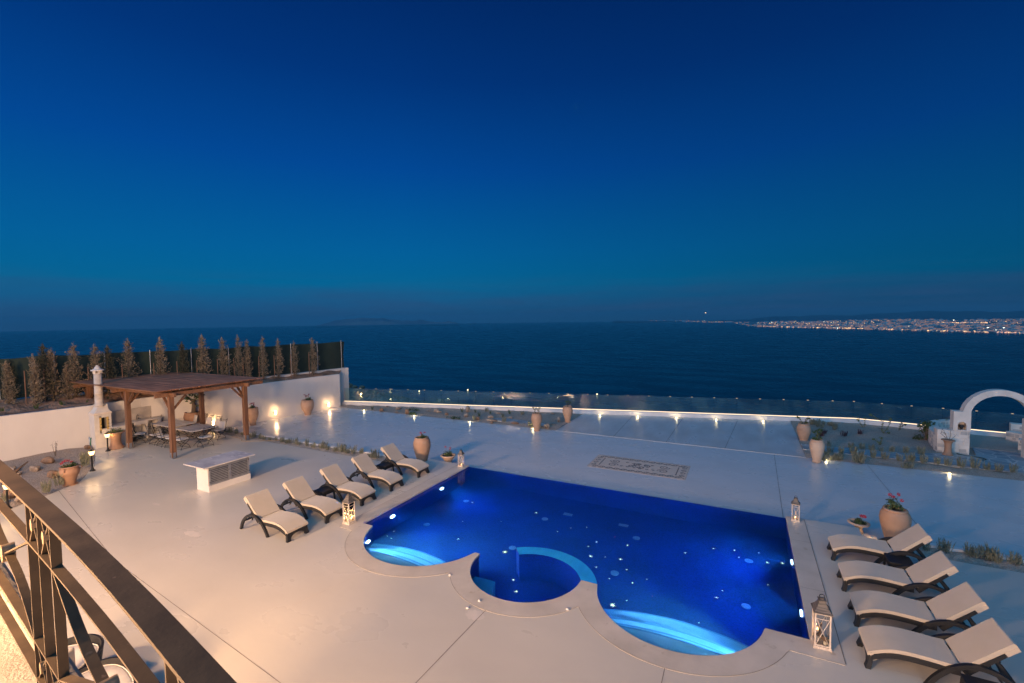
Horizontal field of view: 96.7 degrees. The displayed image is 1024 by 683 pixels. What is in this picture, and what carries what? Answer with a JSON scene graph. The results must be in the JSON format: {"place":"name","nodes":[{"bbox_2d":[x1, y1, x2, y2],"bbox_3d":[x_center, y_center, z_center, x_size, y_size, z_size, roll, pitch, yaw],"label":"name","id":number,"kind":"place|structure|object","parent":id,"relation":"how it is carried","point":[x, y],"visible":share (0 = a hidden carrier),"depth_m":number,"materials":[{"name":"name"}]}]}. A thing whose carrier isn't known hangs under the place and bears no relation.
{"place":"outdoors","nodes":[
{"label":"outdoors","id":0,"kind":"place"},
{"bbox_2d":[0,557,83,682],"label":"balcony","id":1,"kind":"structure","parent":0,"point":[15,667],"depth_m":2.35,"materials":[{"name":"beige paint"}]},
{"bbox_2d":[0,460,236,682],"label":"balcony railing","id":2,"kind":"object","parent":1,"relation":"on","point":[47,529],"visible":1,"depth_m":1.66,"materials":[{"name":"brown metal"}]},
{"bbox_2d":[0,448,93,513],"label":"gravel bed","id":3,"kind":"object","parent":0,"point":[33,479],"visible":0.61,"depth_m":19.11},
{"bbox_2d":[40,479,51,492],"bbox_3d":[-16.488,5.085,16.150,0.402,0.516,0.376,1,3,35],"label":"grass tuft","id":4,"kind":"object","parent":3,"relation":"on","point":[44,487],"visible":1,"depth_m":16.07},
{"bbox_2d":[40,456,54,463],"bbox_3d":[-20.066,5.137,19.670,0.845,0.319,0.443,1,3,27],"label":"rock","id":5,"kind":"object","parent":3,"relation":"on","point":[48,460],"visible":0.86,"depth_m":19.51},
{"bbox_2d":[50,470,63,485],"bbox_3d":[-16.681,5.019,16.769,0.349,0.580,0.387,0,3,10],"label":"grass tuft","id":6,"kind":"object","parent":3,"relation":"on","point":[59,482],"visible":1,"depth_m":16.74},
{"bbox_2d":[58,464,81,485],"bbox_3d":[-16.550,5.011,17.038,0.629,0.716,0.654,-2,3,-24],"label":"clay pot","id":7,"kind":"object","parent":3,"relation":"on","point":[69,475],"visible":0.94,"depth_m":16.91,"materials":[{"name":"orange ceramic"}]},
{"bbox_2d":[79,453,90,466],"bbox_3d":[-17.861,4.907,18.983,0.440,0.609,0.407,-3,4,-42],"label":"grass tuft","id":8,"kind":"object","parent":3,"relation":"on","point":[83,462],"visible":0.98,"depth_m":19.02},
{"bbox_2d":[0,374,340,460],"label":"retaining wall","id":9,"kind":"structure","parent":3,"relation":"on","point":[22,435],"depth_m":25.35,"materials":[{"name":"white paint"}]},
{"bbox_2d":[0,370,340,414],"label":"earth bank","id":10,"kind":"structure","parent":0,"point":[21,406],"depth_m":22.91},
{"bbox_2d":[0,360,19,403],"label":"conifer","id":11,"kind":"object","parent":10,"relation":"on","point":[10,392],"visible":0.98,"depth_m":21.70,"materials":[{"name":"green plant"}]},
{"bbox_2d":[1,359,23,399],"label":"conifer","id":12,"kind":"object","parent":10,"relation":"on","point":[12,379],"visible":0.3,"depth_m":22.50,"materials":[{"name":"green plant"}]},
{"bbox_2d":[25,354,48,399],"bbox_3d":[-23.332,1.805,22.383,0.840,2.521,0.759,-1,3,0],"label":"conifer","id":13,"kind":"object","parent":10,"relation":"on","point":[31,358],"visible":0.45,"depth_m":22.31,"materials":[{"name":"green plant"}]},
{"bbox_2d":[25,361,49,405],"bbox_3d":[-22.836,2.080,21.861,0.875,2.307,0.872,0,3,10],"label":"conifer","id":14,"kind":"object","parent":10,"relation":"on","point":[34,371],"visible":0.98,"depth_m":21.87,"materials":[{"name":"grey plant"}]},
{"bbox_2d":[35,343,58,400],"bbox_3d":[-23.030,1.547,22.500,1.133,3.017,0.888,0,3,10],"label":"conifer","id":15,"kind":"object","parent":10,"relation":"on","point":[43,353],"visible":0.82,"depth_m":22.54,"materials":[{"name":"green plant"}]},
{"bbox_2d":[39,347,63,400],"bbox_3d":[-22.965,1.649,22.699,0.988,2.863,0.991,-3,4,-36],"label":"conifer","id":16,"kind":"object","parent":10,"relation":"on","point":[52,393],"visible":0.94,"depth_m":22.77,"materials":[{"name":"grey plant"}]},
{"bbox_2d":[58,363,76,399],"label":"conifer","id":17,"kind":"object","parent":10,"relation":"on","point":[66,386],"visible":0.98,"depth_m":23.04,"materials":[{"name":"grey plant"}]},
{"bbox_2d":[64,344,86,397],"bbox_3d":[-22.373,1.516,23.358,0.935,3.076,0.973,0,3,23],"label":"conifer","id":18,"kind":"object","parent":10,"relation":"on","point":[72,352],"visible":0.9,"depth_m":23.33,"materials":[{"name":"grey plant"}]},
{"bbox_2d":[83,344,108,389],"bbox_3d":[-21.845,1.514,23.850,0.834,2.918,1.028,0,3,10],"label":"conifer","id":19,"kind":"object","parent":10,"relation":"on","point":[94,362],"visible":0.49,"depth_m":23.90,"materials":[{"name":"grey plant"}]},
{"bbox_2d":[100,345,120,394],"bbox_3d":[-21.378,1.541,24.262,1.055,2.811,0.828,-1,3,2],"label":"conifer","id":20,"kind":"object","parent":10,"relation":"on","point":[107,363],"visible":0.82,"depth_m":24.28,"materials":[{"name":"green plant"}]},
{"bbox_2d":[116,338,141,393],"bbox_3d":[-20.877,1.352,24.819,1.107,3.198,1.104,2,4,43],"label":"conifer","id":21,"kind":"object","parent":10,"relation":"on","point":[129,364],"visible":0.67,"depth_m":24.86,"materials":[{"name":"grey plant"}]},
{"bbox_2d":[152,336,171,374],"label":"conifer","id":22,"kind":"object","parent":10,"relation":"on","point":[160,355],"visible":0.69,"depth_m":25.84,"materials":[{"name":"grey plant"}]},
{"bbox_2d":[0,342,343,399],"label":"net fence","id":23,"kind":"object","parent":10,"relation":"on","point":[330,355],"visible":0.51,"depth_m":27.79,"materials":[{"name":"metal"}]},
{"bbox_2d":[176,341,193,372],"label":"conifer","id":24,"kind":"object","parent":10,"relation":"on","point":[182,356],"visible":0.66,"depth_m":26.62,"materials":[{"name":"green plant"}]},
{"bbox_2d":[196,334,213,373],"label":"conifer","id":25,"kind":"object","parent":10,"relation":"on","point":[201,359],"visible":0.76,"depth_m":27.29,"materials":[{"name":"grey plant"}]},
{"bbox_2d":[217,337,232,374],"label":"conifer","id":26,"kind":"object","parent":10,"relation":"on","point":[223,359],"visible":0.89,"depth_m":28.10,"materials":[{"name":"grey plant"}]},
{"bbox_2d":[231,334,246,375],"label":"conifer","id":27,"kind":"object","parent":10,"relation":"on","point":[237,370],"visible":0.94,"depth_m":28.68,"materials":[{"name":"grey plant"}]},
{"bbox_2d":[242,339,252,381],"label":"conifer","id":28,"kind":"object","parent":10,"relation":"on","point":[248,368],"visible":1,"depth_m":29.06,"materials":[{"name":"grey plant"}]},
{"bbox_2d":[258,336,270,379],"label":"conifer","id":29,"kind":"object","parent":10,"relation":"on","point":[261,352],"visible":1,"depth_m":29.77,"materials":[{"name":"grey plant"}]},
{"bbox_2d":[275,338,285,377],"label":"conifer","id":30,"kind":"object","parent":10,"relation":"on","point":[278,363],"visible":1,"depth_m":30.52,"materials":[{"name":"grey plant"}]},
{"bbox_2d":[289,341,298,375],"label":"conifer","id":31,"kind":"object","parent":10,"relation":"on","point":[293,355],"visible":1,"depth_m":31.36,"materials":[{"name":"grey plant"}]},
{"bbox_2d":[309,337,319,375],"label":"conifer","id":32,"kind":"object","parent":10,"relation":"on","point":[313,368],"visible":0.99,"depth_m":32.36,"materials":[{"name":"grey plant"}]},
{"bbox_2d":[207,428,389,462],"bbox_3d":[-11.292,5.068,22.717,14.600,0.050,0.730,1,3,27],"label":"gravel strip","id":33,"kind":"object","parent":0,"point":[317,448],"visible":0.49,"depth_m":22.20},
{"bbox_2d":[317,318,459,325],"bbox_3d":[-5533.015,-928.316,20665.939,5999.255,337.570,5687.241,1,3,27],"label":"island","id":34,"kind":"structure","parent":0,"point":[370,321],"depth_m":20376.50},
{"bbox_2d":[349,388,471,404],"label":"hillside","id":35,"kind":"structure","parent":0,"point":[355,394],"depth_m":49.48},
{"bbox_2d":[74,367,348,406],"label":"boundary wall","id":36,"kind":"structure","parent":35,"relation":"on","point":[344,384],"depth_m":34.75,"materials":[{"name":"white paint"}]},
{"bbox_2d":[340,405,581,430],"bbox_3d":[-4.120,4.753,31.715,17.350,0.078,4.992,1,3,27],"label":"gravel garden","id":37,"kind":"object","parent":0,"point":[548,417],"visible":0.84,"depth_m":29.97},
{"bbox_2d":[562,405,572,422],"bbox_3d":[3.365,4.392,27.486,0.622,0.996,0.622,1,3,27],"label":"clay urn","id":38,"kind":"object","parent":37,"relation":"on","point":[567,412],"visible":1,"depth_m":27.28,"materials":[{"name":"ceramic"}]},
{"bbox_2d":[0,430,1023,682],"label":"deck","id":39,"kind":"structure","parent":0,"point":[244,590],"depth_m":9.79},
{"bbox_2d":[67,634,103,668],"bbox_3d":[-7.387,5.291,7.327,1.039,0.810,1.380,-1,3,-7],"label":"rattan armchair","id":40,"kind":"object","parent":39,"relation":"on","point":[75,654],"visible":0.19,"depth_m":7.74,"materials":[{"name":"white fabric"}]},
{"bbox_2d":[88,365,111,448],"bbox_3d":[-20.114,3.150,22.201,0.605,4.010,0.720,1,3,27],"label":"barbecue","id":41,"kind":"object","parent":39,"relation":"on","point":[100,422],"visible":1,"depth_m":22.05,"materials":[{"name":"paint"}]},
{"bbox_2d":[79,656,135,682],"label":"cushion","id":42,"kind":"object","parent":39,"relation":"on","point":[113,665],"visible":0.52,"depth_m":7.27,"materials":[{"name":"white fabric"}]},
{"bbox_2d":[106,430,124,449],"bbox_3d":[-19.102,4.749,21.941,0.746,0.816,0.746,1,3,27],"label":"clay pot","id":43,"kind":"object","parent":39,"relation":"on","point":[115,442],"visible":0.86,"depth_m":21.78,"materials":[{"name":"orange ceramic"}]},
{"bbox_2d":[110,406,161,444],"bbox_3d":[-19.460,4.302,23.517,1.145,1.560,2.320,1,3,27],"label":"sink counter","id":44,"kind":"object","parent":39,"relation":"on","point":[139,413],"visible":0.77,"depth_m":23.89,"materials":[{"name":"white stone"}]},
{"bbox_2d":[69,372,262,458],"bbox_3d":[-17.841,3.508,23.606,8.953,3.095,4.906,1,3,27],"label":"pergola","id":45,"kind":"object","parent":39,"relation":"on","point":[163,386],"visible":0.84,"depth_m":22.25,"materials":[{"name":"wood"}]},
{"bbox_2d":[151,419,195,436],"bbox_3d":[-17.752,4.661,23.882,1.946,0.777,1.166,1,3,27],"label":"dining table","id":46,"kind":"object","parent":39,"relation":"on","point":[177,423],"visible":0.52,"depth_m":23.77,"materials":[{"name":"grey stone"}]},
{"bbox_2d":[183,412,199,425],"bbox_3d":[-18.049,4.465,25.852,1.000,0.966,1.000,1,3,27],"label":"clay pot","id":47,"kind":"object","parent":39,"relation":"on","point":[188,416],"visible":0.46,"depth_m":25.40,"materials":[{"name":"orange ceramic"}]},
{"bbox_2d":[184,393,204,412],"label":"tree","id":48,"kind":"object","parent":47,"relation":"on","point":[194,405],"visible":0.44,"depth_m":25.70,"materials":[{"name":"green plant"}]},
{"bbox_2d":[176,424,216,444],"bbox_3d":[-15.798,4.691,22.774,1.536,0.777,1.156,1,3,27],"label":"dining table","id":49,"kind":"object","parent":39,"relation":"on","point":[194,428],"visible":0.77,"depth_m":22.73,"materials":[{"name":"grey stone"}]},
{"bbox_2d":[197,425,214,447],"bbox_3d":[-14.815,4.588,22.031,0.603,1.021,0.533,1,3,24],"label":"dining chair","id":50,"kind":"object","parent":39,"relation":"on","point":[206,436],"visible":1,"depth_m":22.01,"materials":[{"name":"fabric"}]},
{"bbox_2d":[183,450,254,491],"bbox_3d":[-10.879,4.838,17.005,1.246,0.918,1.876,1,3,27],"label":"storage counter","id":51,"kind":"object","parent":39,"relation":"on","point":[220,471],"visible":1,"depth_m":16.65,"materials":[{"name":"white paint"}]},
{"bbox_2d":[209,462,229,485],"bbox_3d":[-10.550,4.777,16.426,0.041,0.640,0.725,1,3,27],"label":"louvred door","id":52,"kind":"structure","parent":51,"relation":"in","point":[218,481],"depth_m":16.41,"materials":[{"name":"grey paint"}]},
{"bbox_2d":[230,457,249,478],"bbox_3d":[-10.220,4.741,17.070,0.041,0.640,0.726,1,3,27],"label":"louvred door","id":53,"kind":"structure","parent":51,"relation":"in","point":[247,458],"depth_m":17.07,"materials":[{"name":"grey paint"}]},
{"bbox_2d":[211,418,227,440],"bbox_3d":[-15.135,4.519,23.507,0.533,1.021,0.603,0,3,20],"label":"dining chair","id":54,"kind":"object","parent":39,"relation":"on","point":[222,426],"visible":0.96,"depth_m":23.58,"materials":[{"name":"fabric"}]},
{"bbox_2d":[239,489,308,542],"bbox_3d":[-6.838,4.949,13.092,2.028,0.983,0.810,1,3,27],"label":"sun lounger","id":55,"kind":"object","parent":39,"relation":"on","point":[265,508],"visible":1,"depth_m":13.00,"materials":[{"name":"beige fabric"}]},
{"bbox_2d":[281,476,342,523],"bbox_3d":[-6.266,4.886,14.207,2.028,0.983,0.810,1,3,26],"label":"sun lounger","id":56,"kind":"object","parent":39,"relation":"on","point":[302,494],"visible":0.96,"depth_m":14.10,"materials":[{"name":"beige wicker"}]},
{"bbox_2d":[314,486,335,498],"bbox_3d":[-6.234,5.118,15.133,0.490,0.432,0.490,1,3,27],"label":"side table","id":57,"kind":"object","parent":39,"relation":"on","point":[324,491],"visible":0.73,"depth_m":15.07,"materials":[{"name":"plastic"}]},
{"bbox_2d":[319,463,376,505],"bbox_3d":[-5.631,4.816,15.444,2.028,0.983,0.810,1,3,26],"label":"sun lounger","id":58,"kind":"object","parent":39,"relation":"on","point":[337,480],"visible":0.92,"depth_m":15.34,"materials":[{"name":"fabric"}]},
{"bbox_2d":[342,492,356,524],"bbox_3d":[-4.840,4.918,13.506,0.290,0.942,0.290,1,3,27],"label":"lantern","id":59,"kind":"object","parent":39,"relation":"on","point":[348,501],"visible":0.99,"depth_m":13.48,"materials":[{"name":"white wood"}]},
{"bbox_2d":[58,490,664,682],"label":"deck joint","id":60,"kind":"object","parent":39,"relation":"on","point":[250,660],"visible":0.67,"depth_m":8.74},
{"bbox_2d":[349,453,403,491],"bbox_3d":[-4.998,4.746,16.678,2.028,0.983,0.810,1,3,26],"label":"sun lounger","id":61,"kind":"object","parent":39,"relation":"on","point":[368,469],"visible":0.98,"depth_m":16.57,"materials":[{"name":"fabric"}]},
{"bbox_2d":[377,462,393,470],"bbox_3d":[-4.921,4.974,17.669,0.490,0.432,0.490,1,3,27],"label":"side table","id":62,"kind":"object","parent":39,"relation":"on","point":[385,465],"visible":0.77,"depth_m":17.60,"materials":[{"name":"plastic"}]},
{"bbox_2d":[380,443,429,477],"bbox_3d":[-4.307,4.670,18.024,2.028,0.983,0.810,1,3,26],"label":"sun lounger","id":63,"kind":"object","parent":39,"relation":"on","point":[394,455],"visible":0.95,"depth_m":17.90,"materials":[{"name":"fabric"}]},
{"bbox_2d":[465,610,484,619],"bbox_3d":[-0.745,5.553,9.235,0.422,0.001,0.333,1,3,27],"label":"deck patch","id":64,"kind":"object","parent":39,"relation":"on","point":[473,614],"visible":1,"depth_m":9.25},
{"bbox_2d":[119,464,939,682],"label":"deck joint","id":65,"kind":"object","parent":39,"relation":"on","point":[361,573],"visible":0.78,"depth_m":11.59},
{"bbox_2d":[339,465,845,676],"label":"swimming pool","id":66,"kind":"structure","parent":39,"relation":"in","point":[768,648],"depth_m":9.52,"materials":[{"name":"stone"}]},
{"bbox_2d":[364,467,809,654],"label":"pool water","id":67,"kind":"structure","parent":66,"relation":"in","point":[684,577],"depth_m":11.83,"materials":[{"name":"liquid"}]},
{"bbox_2d":[791,496,799,521],"bbox_3d":[8.289,4.864,13.293,0.225,0.732,0.225,1,3,33],"label":"lantern","id":68,"kind":"object","parent":66,"relation":"on","point":[795,501],"visible":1,"depth_m":13.24,"materials":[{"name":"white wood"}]},
{"bbox_2d":[810,594,832,651],"bbox_3d":[5.612,5.040,8.250,0.293,0.952,0.293,1,3,24],"label":"lantern","id":69,"kind":"object","parent":66,"relation":"on","point":[819,605],"visible":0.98,"depth_m":8.18,"materials":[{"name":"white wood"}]},
{"bbox_2d":[827,523,931,563],"bbox_3d":[8.868,4.853,10.960,2.028,0.983,0.810,1,3,26],"label":"sun lounger","id":70,"kind":"object","parent":39,"relation":"on","point":[910,540],"visible":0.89,"depth_m":10.86,"materials":[{"name":"beige wicker"}]},
{"bbox_2d":[836,551,958,594],"bbox_3d":[8.226,4.924,9.708,2.028,0.983,0.810,1,3,27],"label":"sun lounger","id":71,"kind":"object","parent":39,"relation":"on","point":[932,571],"visible":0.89,"depth_m":9.59,"materials":[{"name":"beige fabric"}]},
{"bbox_2d":[883,553,913,566],"bbox_3d":[8.798,5.163,10.347,0.490,0.432,0.490,1,3,27],"label":"side table","id":72,"kind":"object","parent":39,"relation":"on","point":[890,560],"visible":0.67,"depth_m":10.32,"materials":[{"name":"black wicker"}]},
{"bbox_2d":[847,582,1000,662],"bbox_3d":[7.648,4.988,8.583,2.028,0.983,0.810,1,3,27],"label":"sun lounger","id":73,"kind":"object","parent":39,"relation":"on","point":[958,605],"visible":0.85,"depth_m":8.47,"materials":[{"name":"beige fabric"}]},
{"bbox_2d":[856,618,1020,682],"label":"sun lounger","id":74,"kind":"object","parent":39,"relation":"on","point":[984,646],"visible":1,"depth_m":7.43,"materials":[{"name":"beige fabric"}]},
{"bbox_2d":[960,673,996,682],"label":"side table","id":75,"kind":"object","parent":39,"relation":"on","point":[964,678],"visible":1,"depth_m":6.92,"materials":[{"name":"black wicker"}]},
{"bbox_2d":[0,321,1023,474],"bbox_3d":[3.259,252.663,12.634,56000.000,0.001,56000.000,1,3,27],"label":"sea","id":76,"kind":"structure","parent":0,"point":[699,366],"depth_m":2494.68,"materials":[{"name":"blue liquid"}]},
{"bbox_2d":[0,0,1023,331],"label":"sky","id":77,"kind":"structure","parent":0,"point":[164,163],"materials":[{"name":"blue"}]},
{"bbox_2d":[486,418,544,426],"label":"path","id":78,"kind":"structure","parent":0,"point":[508,420],"depth_m":27.91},
{"bbox_2d":[230,407,1023,557],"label":"deck","id":79,"kind":"structure","parent":0,"point":[958,510],"depth_m":18.03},
{"bbox_2d":[248,407,258,425],"bbox_3d":[-15.876,4.577,27.838,0.682,1.086,0.672,-1,3,-7],"label":"clay urn","id":80,"kind":"object","parent":79,"relation":"on","point":[253,413],"visible":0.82,"depth_m":27.65,"materials":[{"name":"ceramic"}]},
{"bbox_2d":[216,427,385,456],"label":"kerb","id":81,"kind":"structure","parent":79,"relation":"on","point":[302,441],"depth_m":22.93,"materials":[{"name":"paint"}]},
{"bbox_2d":[301,399,313,414],"bbox_3d":[-13.799,4.432,30.703,0.811,1.036,0.811,2,4,39],"label":"clay urn","id":82,"kind":"object","parent":79,"relation":"on","point":[307,406],"visible":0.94,"depth_m":30.41,"materials":[{"name":"ceramic"}]},
{"bbox_2d":[413,436,430,461],"bbox_3d":[-3.917,4.759,19.821,0.750,1.216,0.750,1,3,27],"label":"clay urn","id":83,"kind":"object","parent":79,"relation":"on","point":[421,446],"visible":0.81,"depth_m":19.55,"materials":[{"name":"ceramic"}]},
{"bbox_2d":[531,412,541,430],"bbox_3d":[1.387,4.515,25.559,0.622,0.998,0.622,1,3,27],"label":"clay urn","id":84,"kind":"object","parent":79,"relation":"on","point":[536,418],"visible":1,"depth_m":25.36,"materials":[{"name":"ceramic"}]},
{"bbox_2d":[587,454,690,479],"bbox_3d":[5.349,5.277,19.253,3.960,0.015,1.850,1,3,27],"label":"mosaic panel","id":85,"kind":"object","parent":79,"relation":"on","point":[662,469],"visible":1,"depth_m":19.15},
{"bbox_2d":[809,438,824,462],"bbox_3d":[13.020,4.671,19.429,0.568,0.998,0.568,1,3,27],"label":"clay urn","id":86,"kind":"object","parent":79,"relation":"on","point":[817,448],"visible":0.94,"depth_m":19.25,"materials":[{"name":"ceramic"}]},
{"bbox_2d":[847,518,869,533],"bbox_3d":[10.020,5.363,13.153,0.538,0.316,0.538,1,3,27],"label":"clay bowl","id":87,"kind":"object","parent":79,"relation":"on","point":[852,522],"visible":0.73,"depth_m":13.07,"materials":[{"name":"ceramic"}]},
{"bbox_2d":[879,505,911,542],"bbox_3d":[10.383,5.034,12.340,0.681,1.046,0.681,1,3,27],"label":"clay urn","id":88,"kind":"object","parent":79,"relation":"on","point":[894,522],"visible":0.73,"depth_m":12.13,"materials":[{"name":"ceramic"}]},
{"bbox_2d":[884,493,903,510],"bbox_3d":[10.343,4.322,12.353,0.406,0.463,0.474,1,3,27],"label":"geranium","id":89,"kind":"object","parent":88,"relation":"on","point":[894,504],"visible":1,"depth_m":12.30,"materials":[{"name":"green plant"}]},
{"bbox_2d":[914,543,1023,562],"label":"kerb","id":90,"kind":"structure","parent":79,"relation":"on","point":[955,549],"depth_m":11.59,"materials":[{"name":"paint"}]},
{"bbox_2d":[342,401,1005,437],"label":"kerb wall","id":91,"kind":"structure","parent":0,"point":[782,418],"depth_m":28.67,"materials":[{"name":"paint"}]},
{"bbox_2d":[345,388,1013,432],"bbox_3d":[10.155,4.036,28.095,47.266,1.009,4.097,0,3,20],"label":"glass railing","id":92,"kind":"object","parent":91,"relation":"on","point":[671,411],"visible":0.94,"depth_m":28.75,"materials":[{"name":"glass"}]},
{"bbox_2d":[556,413,805,457],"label":"terrace","id":93,"kind":"structure","parent":0,"point":[777,437],"depth_m":25.03,"materials":[{"name":"concrete"}]},
{"bbox_2d":[612,311,1023,322],"bbox_3d":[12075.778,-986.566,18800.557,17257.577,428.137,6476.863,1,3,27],"label":"hills","id":94,"kind":"structure","parent":0,"point":[951,315],"depth_m":18185.72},
{"bbox_2d":[742,319,1023,332],"bbox_3d":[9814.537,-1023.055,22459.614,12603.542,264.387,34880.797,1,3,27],"label":"coast","id":95,"kind":"structure","parent":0,"point":[990,322],"depth_m":9082.46},
{"bbox_2d":[651,318,1023,333],"bbox_3d":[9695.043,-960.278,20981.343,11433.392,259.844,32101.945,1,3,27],"label":"city","id":96,"kind":"object","parent":95,"relation":"on","point":[882,324],"visible":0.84,"depth_m":8296.50},
{"bbox_2d":[686,320,1015,332],"bbox_3d":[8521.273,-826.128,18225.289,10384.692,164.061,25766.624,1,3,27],"label":"city lights","id":97,"kind":"object","parent":95,"relation":"on","point":[902,329],"visible":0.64,"depth_m":8209.84},
{"bbox_2d":[791,421,1023,480],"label":"gravel garden","id":98,"kind":"object","parent":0,"point":[896,439],"visible":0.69,"depth_m":22.08,"materials":[{"name":"gravel"}]},
{"bbox_2d":[796,422,810,440],"bbox_3d":[14.638,4.540,22.823,0.633,0.876,0.633,1,3,27],"label":"clay urn","id":99,"kind":"object","parent":98,"relation":"on","point":[803,431],"visible":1,"depth_m":22.62,"materials":[{"name":"ceramic"}]},
{"bbox_2d":[912,420,935,439],"bbox_3d":[20.700,4.407,22.506,0.935,1.042,1.261,-2,3,-26],"label":"dark shrub","id":100,"kind":"object","parent":98,"relation":"on","point":[927,425],"visible":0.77,"depth_m":22.65,"materials":[{"name":"green plant"}]},
{"bbox_2d":[928,419,949,446],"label":"stone wall","id":101,"kind":"structure","parent":98,"relation":"on","point":[943,423],"depth_m":22.98,"materials":[{"name":"paint"}]},
{"bbox_2d":[933,389,1023,457],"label":"stone arch","id":102,"kind":"structure","parent":98,"relation":"on","point":[961,438],"depth_m":20.21,"materials":[{"name":"stone"}]},
{"bbox_2d":[1006,431,1021,441],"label":"stone wall","id":103,"kind":"structure","parent":98,"relation":"on","point":[1014,436],"depth_m":21.98,"materials":[{"name":"stone"}]},
{"bbox_2d":[1009,422,1021,431],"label":"stone wall","id":104,"kind":"structure","parent":98,"relation":"on","point":[1017,427],"depth_m":22.33,"materials":[{"name":"stone"}]},
{"bbox_2d":[801,444,1023,473],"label":"path","id":105,"kind":"structure","parent":0,"point":[1000,457],"depth_m":19.71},
{"bbox_2d":[941,438,955,455],"bbox_3d":[19.195,4.669,20.030,0.475,0.720,0.475,1,3,27],"label":"clay pot","id":106,"kind":"object","parent":105,"relation":"on","point":[948,447],"visible":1,"depth_m":19.94,"materials":[{"name":"orange ceramic"}]},
{"bbox_2d":[919,547,1023,572],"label":"gravel strip","id":107,"kind":"object","parent":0,"point":[963,557],"visible":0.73,"depth_m":11.11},
{"bbox_2d":[936,537,954,552],"bbox_3d":[10.904,5.134,11.491,0.365,0.361,0.360,-1,3,-4],"label":"lavender tuft","id":108,"kind":"object","parent":107,"relation":"on","point":[946,548],"visible":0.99,"depth_m":11.45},
{"bbox_2d":[975,544,993,559],"bbox_3d":[11.601,5.154,11.172,0.341,0.339,0.387,-3,3,-34],"label":"lavender tuft","id":109,"kind":"object","parent":107,"relation":"on","point":[987,555],"visible":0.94,"depth_m":11.13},
{"bbox_2d":[988,546,1003,563],"bbox_3d":[11.699,5.150,11.019,0.316,0.356,0.243,-14,13,-78],"label":"lavender tuft","id":110,"kind":"object","parent":107,"relation":"on","point":[1000,559],"visible":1,"depth_m":10.95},
{"bbox_2d":[1005,550,1023,565],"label":"lavender tuft","id":111,"kind":"object","parent":107,"relation":"on","point":[1018,560],"visible":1,"depth_m":10.89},
{"bbox_2d":[969,435,1020,452],"bbox_3d":[23.218,4.914,21.637,5.200,0.125,3.100,1,3,27],"label":"court","id":112,"kind":"object","parent":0,"point":[992,443],"visible":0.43,"depth_m":21.62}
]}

